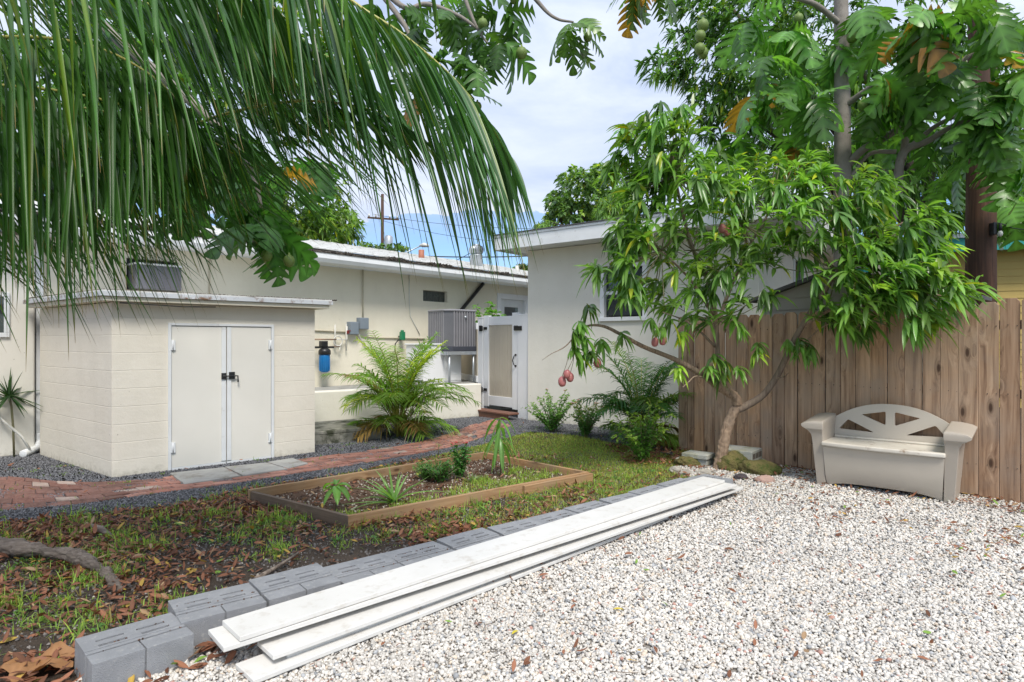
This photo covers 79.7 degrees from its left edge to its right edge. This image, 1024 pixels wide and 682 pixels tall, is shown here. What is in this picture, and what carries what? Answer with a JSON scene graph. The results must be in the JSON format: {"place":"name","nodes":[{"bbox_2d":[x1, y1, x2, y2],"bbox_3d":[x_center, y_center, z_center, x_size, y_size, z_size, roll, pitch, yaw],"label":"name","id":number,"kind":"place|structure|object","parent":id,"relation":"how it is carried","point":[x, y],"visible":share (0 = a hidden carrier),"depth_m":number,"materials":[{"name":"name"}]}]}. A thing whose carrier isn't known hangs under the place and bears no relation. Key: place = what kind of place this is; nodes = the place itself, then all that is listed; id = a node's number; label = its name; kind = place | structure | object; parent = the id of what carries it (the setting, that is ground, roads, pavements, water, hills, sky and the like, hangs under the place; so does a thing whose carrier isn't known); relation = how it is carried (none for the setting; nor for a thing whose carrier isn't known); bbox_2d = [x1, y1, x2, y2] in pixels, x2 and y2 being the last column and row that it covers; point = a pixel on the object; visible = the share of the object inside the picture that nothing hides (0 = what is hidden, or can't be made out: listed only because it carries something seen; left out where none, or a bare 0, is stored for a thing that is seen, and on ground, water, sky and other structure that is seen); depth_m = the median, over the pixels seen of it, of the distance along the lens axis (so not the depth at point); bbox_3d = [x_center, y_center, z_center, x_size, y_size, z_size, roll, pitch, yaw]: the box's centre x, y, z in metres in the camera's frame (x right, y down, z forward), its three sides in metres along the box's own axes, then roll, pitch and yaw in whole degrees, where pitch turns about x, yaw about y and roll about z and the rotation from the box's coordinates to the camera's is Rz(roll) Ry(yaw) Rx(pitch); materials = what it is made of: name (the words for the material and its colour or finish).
{"place":"outdoors","nodes":[
{"label":"outdoors","id":0,"kind":"place"},
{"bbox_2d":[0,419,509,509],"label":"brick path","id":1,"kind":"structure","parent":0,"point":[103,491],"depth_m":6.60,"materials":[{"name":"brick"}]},
{"bbox_2d":[170,467,240,483],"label":"paving slab","id":2,"kind":"structure","parent":1,"relation":"on","point":[202,475],"depth_m":6.90,"materials":[{"name":"concrete"}]},
{"bbox_2d":[268,458,307,468],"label":"paving slab","id":3,"kind":"structure","parent":1,"relation":"on","point":[288,463],"depth_m":7.59,"materials":[{"name":"concrete"}]},
{"bbox_2d":[0,415,672,521],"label":"dark gravel","id":4,"kind":"structure","parent":0,"point":[234,486],"depth_m":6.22,"materials":[{"name":"gravel"}]},
{"bbox_2d":[0,370,42,456],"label":"dracaena","id":5,"kind":"object","parent":4,"relation":"on","point":[9,394],"visible":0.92,"depth_m":8.13,"materials":[{"name":"green plant"}]},
{"bbox_2d":[0,407,1023,681],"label":"ground","id":6,"kind":"structure","parent":0,"point":[22,643],"depth_m":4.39,"materials":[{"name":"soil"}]},
{"bbox_2d":[0,641,74,681],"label":"fallen leaf","id":7,"kind":"object","parent":6,"relation":"on","point":[11,665],"visible":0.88,"depth_m":2.85,"materials":[{"name":"plant"}]},
{"bbox_2d":[0,536,124,591],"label":"tree root","id":8,"kind":"object","parent":6,"relation":"on","point":[17,547],"visible":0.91,"depth_m":4.25,"materials":[{"name":"grey plant"}]},
{"bbox_2d":[87,523,112,537],"bbox_3d":[-3.326,1.524,4.948,0.489,0.076,0.057,0,0,36],"label":"tree root","id":9,"kind":"object","parent":6,"relation":"on","point":[102,529],"visible":0.48,"depth_m":4.90,"materials":[{"name":"grey plant"}]},
{"bbox_2d":[0,613,256,681],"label":"leaf litter","id":10,"kind":"object","parent":6,"relation":"on","point":[30,657],"visible":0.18,"depth_m":2.87,"materials":[{"name":"plant"}]},
{"bbox_2d":[74,612,193,681],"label":"concrete block","id":11,"kind":"object","parent":6,"relation":"on","point":[160,647],"depth_m":2.83,"materials":[{"name":"concrete"}]},
{"bbox_2d":[0,500,311,666],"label":"grass","id":12,"kind":"structure","parent":6,"relation":"on","point":[265,518],"depth_m":4.08,"materials":[{"name":"plant"}]},
{"bbox_2d":[0,0,351,232],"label":"dark green tree","id":13,"kind":"object","parent":6,"relation":"on","point":[180,74],"visible":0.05,"depth_m":16.67,"materials":[{"name":"green plant"}]},
{"bbox_2d":[23,288,336,477],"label":"block shed","id":14,"kind":"structure","parent":6,"relation":"on","point":[229,378],"depth_m":7.55,"materials":[{"name":"concrete"}]},
{"bbox_2d":[171,326,234,469],"bbox_3d":[-3.784,0.682,7.538,0.740,1.720,0.082,0,0,-42],"label":"door","id":15,"kind":"structure","parent":14,"relation":"in","point":[199,375],"depth_m":7.50,"materials":[{"name":"paint"}]},
{"bbox_2d":[226,327,272,462],"bbox_3d":[-3.374,0.682,7.898,0.566,1.720,0.086,0,0,-42],"label":"door","id":16,"kind":"structure","parent":14,"relation":"in","point":[248,349],"depth_m":7.89,"materials":[{"name":"paint"}]},
{"bbox_2d":[168,583,266,645],"bbox_3d":[-1.581,1.499,3.288,0.412,0.210,0.335,1,-1,-39],"label":"concrete block","id":17,"kind":"object","parent":6,"relation":"on","point":[199,618],"depth_m":3.22,"materials":[{"name":"concrete"}]},
{"bbox_2d":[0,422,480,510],"bbox_3d":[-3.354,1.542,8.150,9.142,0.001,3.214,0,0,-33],"label":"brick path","id":18,"kind":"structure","parent":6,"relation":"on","point":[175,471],"depth_m":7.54,"materials":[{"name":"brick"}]},
{"bbox_2d":[225,463,286,475],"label":"paving slab","id":19,"kind":"structure","parent":18,"relation":"on","point":[252,469],"depth_m":7.28,"materials":[{"name":"concrete"}]},
{"bbox_2d":[0,200,527,456],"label":"house","id":20,"kind":"structure","parent":6,"relation":"on","point":[354,287],"depth_m":12.17,"materials":[{"name":"beige paint"}]},
{"bbox_2d":[0,292,9,336],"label":"window","id":21,"kind":"structure","parent":20,"relation":"in","point":[4,328],"depth_m":8.15,"materials":[{"name":"white glass"}]},
{"bbox_2d":[126,259,181,291],"bbox_3d":[-5.625,-1.035,9.644,0.420,0.480,0.730,0,0,40],"label":"window air conditioner","id":22,"kind":"object","parent":20,"relation":"attached to","point":[166,287],"depth_m":9.50,"materials":[{"name":"plastic"}]},
{"bbox_2d":[315,324,350,371],"bbox_3d":[-3.514,0.125,12.005,0.230,0.950,1.032,0,0,24],"label":"water filter","id":23,"kind":"object","parent":20,"relation":"attached to","point":[324,352],"visible":0.98,"depth_m":11.75,"materials":[{"name":"plastic"}]},
{"bbox_2d":[347,322,358,334],"bbox_3d":[-3.236,-0.260,12.476,0.132,0.260,0.210,0,0,40],"label":"electrical box","id":24,"kind":"object","parent":20,"relation":"attached to","point":[353,327],"visible":1,"depth_m":12.41,"materials":[{"name":"metal"}]},
{"bbox_2d":[356,318,368,328],"bbox_3d":[-3.080,-0.360,12.662,0.132,0.240,0.225,0,0,40],"label":"electrical box","id":25,"kind":"object","parent":20,"relation":"attached to","point":[363,323],"visible":0.94,"depth_m":12.60,"materials":[{"name":"metal"}]},
{"bbox_2d":[423,291,450,302],"bbox_3d":[-1.811,-1.036,14.408,0.159,0.268,0.880,0,0,40],"label":"window","id":26,"kind":"structure","parent":20,"relation":"in","point":[445,297],"depth_m":14.48,"materials":[{"name":"black glass"}]},
{"bbox_2d":[497,293,527,315],"bbox_3d":[-0.016,-0.185,16.491,0.150,2.130,1.280,0,0,40],"label":"window","id":27,"kind":"structure","parent":20,"relation":"in","point":[505,302],"depth_m":16.47,"materials":[{"name":"white glass"}]},
{"bbox_2d":[0,0,543,357],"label":"coconut palm","id":28,"kind":"object","parent":6,"relation":"on","point":[51,134],"visible":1,"depth_m":3.00,"materials":[{"name":"green plant"}]},
{"bbox_2d":[249,563,340,606],"bbox_3d":[-1.264,1.494,3.569,0.412,0.210,0.335,0,1,-41],"label":"concrete block","id":29,"kind":"object","parent":6,"relation":"on","point":[280,587],"depth_m":3.53,"materials":[{"name":"concrete"}]},
{"bbox_2d":[225,138,368,251],"bbox_3d":[-7.139,-2.416,19.037,5.623,7.951,4.294,0,0,0],"label":"yellow green tree","id":30,"kind":"object","parent":6,"relation":"on","point":[348,235],"visible":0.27,"depth_m":18.24,"materials":[{"name":"green plant"}]},
{"bbox_2d":[0,425,625,517],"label":"grass","id":31,"kind":"structure","parent":6,"relation":"on","point":[242,471],"depth_m":7.12,"materials":[{"name":"plant"}]},
{"bbox_2d":[0,446,695,630],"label":"weeds","id":32,"kind":"object","parent":6,"relation":"on","point":[101,624],"visible":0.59,"depth_m":4.84,"materials":[{"name":"green plant"}]},
{"bbox_2d":[315,419,381,444],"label":"concrete steps","id":33,"kind":"structure","parent":6,"relation":"on","point":[333,431],"depth_m":9.41,"materials":[{"name":"concrete"}]},
{"bbox_2d":[0,430,714,562],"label":"grass","id":34,"kind":"structure","parent":6,"relation":"on","point":[566,446],"depth_m":7.65,"materials":[{"name":"plant"}]},
{"bbox_2d":[0,451,726,657],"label":"soil crumbs","id":35,"kind":"object","parent":6,"relation":"on","point":[135,583],"visible":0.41,"depth_m":4.55,"materials":[{"name":"soil"}]},
{"bbox_2d":[324,553,402,584],"bbox_3d":[-0.923,1.521,3.840,0.412,0.210,0.335,0,0,-39],"label":"concrete block","id":36,"kind":"object","parent":6,"relation":"on","point":[361,568],"depth_m":3.84,"materials":[{"name":"concrete"}]},
{"bbox_2d":[0,451,738,642],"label":"leaf litter","id":37,"kind":"object","parent":6,"relation":"on","point":[46,525],"visible":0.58,"depth_m":4.76,"materials":[{"name":"plant"}]},
{"bbox_2d":[253,552,298,578],"bbox_3d":[-1.575,1.520,4.142,0.042,0.052,0.430,0,0,20],"label":"fallen stick","id":38,"kind":"object","parent":37,"relation":"on","point":[270,570],"visible":0.88,"depth_m":4.09,"materials":[{"name":"wood"}]},
{"bbox_2d":[71,0,677,286],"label":"breadfruit tree","id":39,"kind":"object","parent":6,"relation":"on","point":[455,26],"visible":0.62,"depth_m":4.93,"materials":[{"name":"green plant"}]},
{"bbox_2d":[367,194,398,249],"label":"utility pole","id":40,"kind":"object","parent":6,"relation":"on","point":[389,239],"visible":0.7,"depth_m":41.91,"materials":[{"name":"brown wood"}]},
{"bbox_2d":[359,240,408,256],"bbox_3d":[-7.894,-2.341,38.061,3.316,7.815,2.376,0,0,0],"label":"tree","id":41,"kind":"object","parent":6,"relation":"on","point":[402,248],"visible":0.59,"depth_m":37.67,"materials":[{"name":"green plant"}]},
{"bbox_2d":[315,383,480,424],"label":"retaining wall","id":42,"kind":"structure","parent":6,"relation":"on","point":[328,405],"depth_m":11.15,"materials":[{"name":"paint"}]},
{"bbox_2d":[321,330,480,442],"bbox_3d":[-1.895,0.737,9.847,2.365,1.799,2.270,0,0,21],"label":"areca palm","id":43,"kind":"object","parent":6,"relation":"on","point":[400,392],"visible":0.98,"depth_m":9.62,"materials":[{"name":"green plant"}]},
{"bbox_2d":[315,379,511,409],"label":"terrace","id":44,"kind":"structure","parent":6,"relation":"on","point":[342,387],"depth_m":12.34,"materials":[{"name":"concrete"}]},
{"bbox_2d":[404,343,460,383],"bbox_3d":[-1.667,0.470,13.163,0.600,0.840,1.160,0,0,40],"label":"utility cabinet","id":45,"kind":"object","parent":44,"relation":"on","point":[438,369],"visible":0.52,"depth_m":12.89,"materials":[{"name":"white plastic"}]},
{"bbox_2d":[440,351,476,382],"bbox_3d":[-1.302,0.557,13.314,0.840,0.672,0.840,0,0,-41],"label":"condenser stand","id":46,"kind":"object","parent":44,"relation":"on","point":[472,353],"visible":0.65,"depth_m":12.95,"materials":[{"name":"metal"}]},
{"bbox_2d":[428,309,475,350],"bbox_3d":[-1.299,-0.228,13.311,0.800,0.885,0.808,0,0,-41],"label":"air conditioner condenser","id":47,"kind":"object","parent":46,"relation":"on","point":[455,328],"visible":0.93,"depth_m":13.01,"materials":[{"name":"metal"}]},
{"bbox_2d":[461,323,477,381],"bbox_3d":[-1.036,0.250,13.988,0.061,1.280,1.683,0,0,-21],"label":"vinyl fence","id":48,"kind":"object","parent":44,"relation":"on","point":[466,367],"visible":0.39,"depth_m":13.66,"materials":[{"name":"plastic"}]},
{"bbox_2d":[473,301,506,322],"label":"leafy shrub","id":49,"kind":"object","parent":44,"relation":"on","point":[489,311],"visible":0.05,"depth_m":14.18,"materials":[{"name":"green plant"}]},
{"bbox_2d":[273,456,563,513],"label":"bed soil","id":50,"kind":"structure","parent":6,"relation":"on","point":[346,502],"depth_m":6.32,"materials":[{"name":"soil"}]},
{"bbox_2d":[323,479,351,509],"bbox_3d":[-1.568,1.390,5.520,0.258,0.261,0.339,0,0,-21],"label":"mango seedling","id":51,"kind":"object","parent":50,"relation":"on","point":[337,490],"visible":1,"depth_m":5.47,"materials":[{"name":"green plant"}]},
{"bbox_2d":[342,463,442,509],"bbox_3d":[-1.204,1.335,5.803,0.907,0.368,0.799,0,0,-37],"label":"pineapple plant","id":52,"kind":"object","parent":50,"relation":"on","point":[391,494],"visible":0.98,"depth_m":5.76,"materials":[{"name":"green plant"}]},
{"bbox_2d":[275,459,561,513],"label":"mulch chips","id":53,"kind":"object","parent":50,"relation":"on","point":[431,490],"visible":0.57,"depth_m":6.42,"materials":[{"name":"wood"}]},
{"bbox_2d":[412,460,437,479],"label":"green plant","id":54,"kind":"object","parent":50,"relation":"on","point":[424,475],"visible":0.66,"depth_m":6.70,"materials":[{"name":"green plant"}]},
{"bbox_2d":[415,458,462,482],"bbox_3d":[-0.781,1.399,6.648,0.426,0.255,0.496,0,0,44],"label":"green plant","id":55,"kind":"object","parent":50,"relation":"on","point":[440,474],"visible":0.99,"depth_m":6.57,"materials":[{"name":"green plant"}]},
{"bbox_2d":[450,442,470,478],"bbox_3d":[-0.562,1.319,6.771,0.256,0.409,0.256,0,0,0],"label":"ixora plant","id":56,"kind":"object","parent":50,"relation":"on","point":[460,461],"visible":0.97,"depth_m":6.75,"materials":[{"name":"green plant"}]},
{"bbox_2d":[335,464,595,524],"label":"grass","id":57,"kind":"structure","parent":50,"relation":"on","point":[489,481],"depth_m":6.46,"materials":[{"name":"plant"}]},
{"bbox_2d":[482,417,518,475],"bbox_3d":[-0.133,1.191,6.930,0.428,0.664,0.334,0,0,0],"label":"plant","id":58,"kind":"object","parent":50,"relation":"on","point":[499,444],"visible":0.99,"depth_m":6.89,"materials":[{"name":"green plant"}]},
{"bbox_2d":[383,541,454,565],"bbox_3d":[-0.611,1.531,4.128,0.412,0.210,0.335,1,-2,-41],"label":"concrete block","id":59,"kind":"object","parent":6,"relation":"on","point":[414,554],"depth_m":4.13,"materials":[{"name":"concrete"}]},
{"bbox_2d":[248,452,592,527],"bbox_3d":[-0.826,1.491,6.341,3.105,0.118,1.714,0,0,-43],"label":"raised bed","id":60,"kind":"object","parent":6,"relation":"on","point":[262,495],"visible":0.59,"depth_m":6.03,"materials":[{"name":"brown wood"}]},
{"bbox_2d":[437,528,501,550],"bbox_3d":[-0.276,1.525,4.400,0.412,0.210,0.335,-1,1,-40],"label":"concrete block","id":61,"kind":"object","parent":6,"relation":"on","point":[455,542],"depth_m":4.41,"materials":[{"name":"concrete"}]},
{"bbox_2d":[478,408,518,419],"bbox_3d":[-0.434,1.475,12.416,0.280,0.150,1.420,0,0,-41],"label":"threshold step","id":62,"kind":"object","parent":6,"relation":"on","point":[489,413],"visible":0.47,"depth_m":12.18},
{"bbox_2d":[487,518,542,535],"bbox_3d":[0.074,1.526,4.663,0.412,0.210,0.335,1,1,-38],"label":"concrete block","id":63,"kind":"object","parent":6,"relation":"on","point":[505,529],"depth_m":4.69,"materials":[{"name":"concrete"}]},
{"bbox_2d":[522,388,576,431],"bbox_3d":[0.617,1.184,10.395,0.942,0.742,0.952,0,0,0],"label":"ixora shrub","id":64,"kind":"object","parent":6,"relation":"on","point":[553,418],"visible":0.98,"depth_m":10.28,"materials":[{"name":"green plant"}]},
{"bbox_2d":[75,464,1023,681],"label":"white gravel","id":65,"kind":"structure","parent":6,"relation":"on","point":[590,640],"depth_m":3.59,"materials":[{"name":"gravel"}]},
{"bbox_2d":[235,500,712,681],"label":"white board","id":66,"kind":"object","parent":65,"relation":"on","point":[261,667],"visible":0.43,"depth_m":3.18,"materials":[{"name":"wood"}]},
{"bbox_2d":[285,574,509,657],"bbox_3d":[0.534,1.496,4.591,4.649,0.045,0.150,0,0,-45],"label":"white board","id":67,"kind":"object","parent":66,"relation":"on","point":[312,647],"visible":0.03,"depth_m":3.15,"materials":[{"name":"wood"}]},
{"bbox_2d":[257,486,742,659],"bbox_3d":[0.532,1.461,4.523,4.707,0.022,0.190,0,0,-44],"label":"white board","id":68,"kind":"object","parent":67,"relation":"on","point":[287,643],"visible":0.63,"depth_m":3.51,"materials":[{"name":"wood"}]},
{"bbox_2d":[208,483,736,651],"bbox_3d":[0.359,1.407,4.460,4.719,0.024,0.235,0,0,-42],"label":"white board","id":69,"kind":"object","parent":68,"relation":"on","point":[224,639],"visible":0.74,"depth_m":3.80,"materials":[{"name":"wood"}]},
{"bbox_2d":[222,477,724,641],"bbox_3d":[0.336,1.380,4.517,4.629,0.024,0.235,0,0,-44],"label":"white board","id":70,"kind":"object","parent":69,"relation":"on","point":[246,626],"visible":1,"depth_m":3.70,"materials":[{"name":"wood"}]},
{"bbox_2d":[238,464,1023,681],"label":"leaf litter","id":71,"kind":"object","parent":65,"relation":"on","point":[729,672],"visible":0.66,"depth_m":4.71,"materials":[{"name":"plant"}]},
{"bbox_2d":[674,456,700,466],"bbox_3d":[2.246,1.511,7.634,0.476,0.217,0.299,0,0,-10],"label":"rock","id":72,"kind":"object","parent":65,"relation":"on","point":[685,460],"visible":0.42,"depth_m":7.53,"materials":[{"name":"stone"}]},
{"bbox_2d":[698,458,713,467],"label":"cinder block","id":73,"kind":"object","parent":65,"relation":"on","point":[709,462],"depth_m":7.52,"materials":[{"name":"concrete"}]},
{"bbox_2d":[682,450,714,459],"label":"cinder block","id":74,"kind":"object","parent":73,"relation":"on","point":[695,454],"depth_m":7.58,"materials":[{"name":"concrete"}]},
{"bbox_2d":[716,450,747,471],"bbox_3d":[2.634,1.491,7.334,0.392,0.365,0.291,0,0,0],"label":"rock","id":75,"kind":"object","parent":65,"relation":"on","point":[732,459],"visible":0.52,"depth_m":7.24,"materials":[{"name":"stone"}]},
{"bbox_2d":[475,502,1023,672],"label":"fallen leaves","id":76,"kind":"object","parent":65,"relation":"on","point":[693,596],"visible":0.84,"depth_m":3.28,"materials":[{"name":"brown plant"}]},
{"bbox_2d":[737,459,782,475],"bbox_3d":[2.873,1.510,7.132,0.507,0.258,0.314,0,0,30],"label":"rock","id":77,"kind":"object","parent":65,"relation":"on","point":[761,467],"visible":0.75,"depth_m":7.04,"materials":[{"name":"stone"}]},
{"bbox_2d":[754,475,774,483],"bbox_3d":[2.757,1.529,6.698,0.221,0.138,0.165,0,0,20],"label":"rock","id":78,"kind":"object","parent":65,"relation":"on","point":[764,479],"visible":0.73,"depth_m":6.65,"materials":[{"name":"pink stone"}]},
{"bbox_2d":[801,404,977,503],"bbox_3d":[3.847,1.111,6.323,1.482,0.878,0.617,0,0,42],"label":"storage bench","id":79,"kind":"object","parent":65,"relation":"on","point":[889,454],"visible":0.99,"depth_m":6.25,"materials":[{"name":"beige plastic"}]},
{"bbox_2d":[529,509,577,523],"bbox_3d":[0.388,1.533,4.948,0.412,0.210,0.335,1,0,-41],"label":"concrete block","id":80,"kind":"object","parent":6,"relation":"on","point":[550,516],"depth_m":4.99,"materials":[{"name":"concrete"}]},
{"bbox_2d":[533,180,632,228],"bbox_3d":[3.079,-2.662,26.058,4.691,8.446,3.392,0,0,0],"label":"feathery tree","id":81,"kind":"object","parent":6,"relation":"on","point":[603,210],"visible":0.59,"depth_m":25.23,"materials":[{"name":"green plant"}]},
{"bbox_2d":[563,500,607,513],"bbox_3d":[0.702,1.532,5.239,0.412,0.210,0.335,1,-1,-41],"label":"concrete block","id":82,"kind":"object","parent":6,"relation":"on","point":[585,507],"depth_m":5.28,"materials":[{"name":"concrete"}]},
{"bbox_2d":[541,162,631,224],"bbox_3d":[3.958,-3.678,29.929,5.104,10.477,5.434,0,0,0],"label":"broadleaf tree","id":83,"kind":"object","parent":6,"relation":"on","point":[561,206],"visible":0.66,"depth_m":28.82,"materials":[{"name":"green plant"}]},
{"bbox_2d":[570,399,611,437],"bbox_3d":[1.245,1.240,9.836,0.638,0.631,0.782,0,0,0],"label":"ixora shrub","id":84,"kind":"object","parent":6,"relation":"on","point":[586,424],"visible":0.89,"depth_m":9.75,"materials":[{"name":"green plant"}]},
{"bbox_2d":[599,493,638,503],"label":"concrete block","id":85,"kind":"object","parent":6,"relation":"on","point":[615,499],"depth_m":5.55,"materials":[{"name":"concrete"}]},
{"bbox_2d":[576,341,694,449],"bbox_3d":[1.976,0.777,9.131,1.731,1.553,1.856,0,0,28],"label":"areca palm","id":86,"kind":"object","parent":6,"relation":"on","point":[635,402],"visible":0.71,"depth_m":8.88,"materials":[{"name":"green plant"}]},
{"bbox_2d":[606,400,675,461],"bbox_3d":[1.651,1.152,7.815,0.904,0.806,0.779,0,0,0],"label":"green shrub","id":87,"kind":"object","parent":6,"relation":"on","point":[642,449],"visible":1,"depth_m":7.73,"materials":[{"name":"green plant"}]},
{"bbox_2d":[628,485,665,494],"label":"concrete block","id":88,"kind":"object","parent":6,"relation":"on","point":[645,490],"depth_m":5.85,"materials":[{"name":"concrete"}]},
{"bbox_2d":[606,441,714,464],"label":"leaf litter","id":89,"kind":"object","parent":6,"relation":"on","point":[674,457],"visible":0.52,"depth_m":8.28,"materials":[{"name":"plant"}]},
{"bbox_2d":[657,478,688,486],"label":"concrete block","id":90,"kind":"object","parent":6,"relation":"on","point":[672,482],"depth_m":6.12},
{"bbox_2d":[494,193,868,434],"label":"house","id":91,"kind":"structure","parent":6,"relation":"on","point":[555,307],"depth_m":11.02,"materials":[{"name":"paint"}]},
{"bbox_2d":[477,313,527,418],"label":"gate","id":92,"kind":"structure","parent":91,"relation":"attached to","point":[503,361],"depth_m":12.61,"materials":[{"name":"white plastic"}]},
{"bbox_2d":[598,262,648,320],"bbox_3d":[1.955,-0.845,10.698,0.950,0.990,0.145,0,0,38],"label":"window","id":93,"kind":"structure","parent":91,"relation":"in","point":[604,302],"depth_m":10.85,"materials":[{"name":"white glass"}]},
{"bbox_2d":[793,257,804,281],"bbox_3d":[5.201,-1.175,11.175,0.070,0.650,0.740,0,0,38],"label":"window","id":94,"kind":"structure","parent":91,"relation":"in","point":[794,261],"depth_m":10.91,"materials":[{"name":"grey glass"}]},
{"bbox_2d":[684,474,732,483],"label":"concrete block","id":95,"kind":"object","parent":6,"relation":"on","point":[728,480],"depth_m":6.42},
{"bbox_2d":[544,100,1005,468],"bbox_3d":[2.596,-0.566,6.828,4.561,4.356,2.931,0,0,0],"label":"mango tree","id":96,"kind":"object","parent":6,"relation":"on","point":[892,252],"visible":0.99,"depth_m":6.58,"materials":[{"name":"green plant"}]},
{"bbox_2d":[634,0,1023,261],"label":"mango tree","id":97,"kind":"object","parent":6,"relation":"on","point":[726,91],"visible":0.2,"depth_m":10.36,"materials":[{"name":"green plant"}]},
{"bbox_2d":[678,298,1023,502],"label":"wooden fence","id":98,"kind":"object","parent":6,"relation":"on","point":[856,378],"visible":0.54,"depth_m":6.73,"materials":[{"name":"brown wood"}]},
{"bbox_2d":[694,0,1023,274],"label":"breadfruit tree","id":99,"kind":"object","parent":6,"relation":"on","point":[986,134],"visible":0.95,"depth_m":7.84,"materials":[{"name":"green plant"}]},
{"bbox_2d":[717,161,1020,234],"bbox_3d":[11.331,-2.434,18.200,10.610,7.985,3.874,0,0,0],"label":"hedge tree","id":100,"kind":"object","parent":6,"relation":"on","point":[829,198],"visible":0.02,"depth_m":18.02,"materials":[{"name":"green plant"}]},
{"bbox_2d":[749,270,991,461],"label":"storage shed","id":101,"kind":"structure","parent":6,"relation":"on","point":[798,293],"depth_m":7.71,"materials":[{"name":"grey"}]},
{"bbox_2d":[965,0,997,448],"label":"utility pole","id":102,"kind":"object","parent":6,"relation":"on","point":[981,228],"visible":0.31,"depth_m":8.76,"materials":[{"name":"brown wood"}]},
{"bbox_2d":[0,0,1023,286],"label":"sky","id":103,"kind":"structure","parent":0,"point":[555,122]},
{"bbox_2d":[861,233,1023,407],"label":"house","id":104,"kind":"structure","parent":0,"point":[1010,274],"depth_m":14.28,"materials":[{"name":"yellow"}]},
{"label":"cinder block","id":105,"kind":"object","parent":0,"visible":0},
{"bbox_2d":[728,445,761,459],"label":"cinder block","id":106,"kind":"object","parent":105,"relation":"on","point":[751,453],"depth_m":7.44,"materials":[{"name":"concrete"}]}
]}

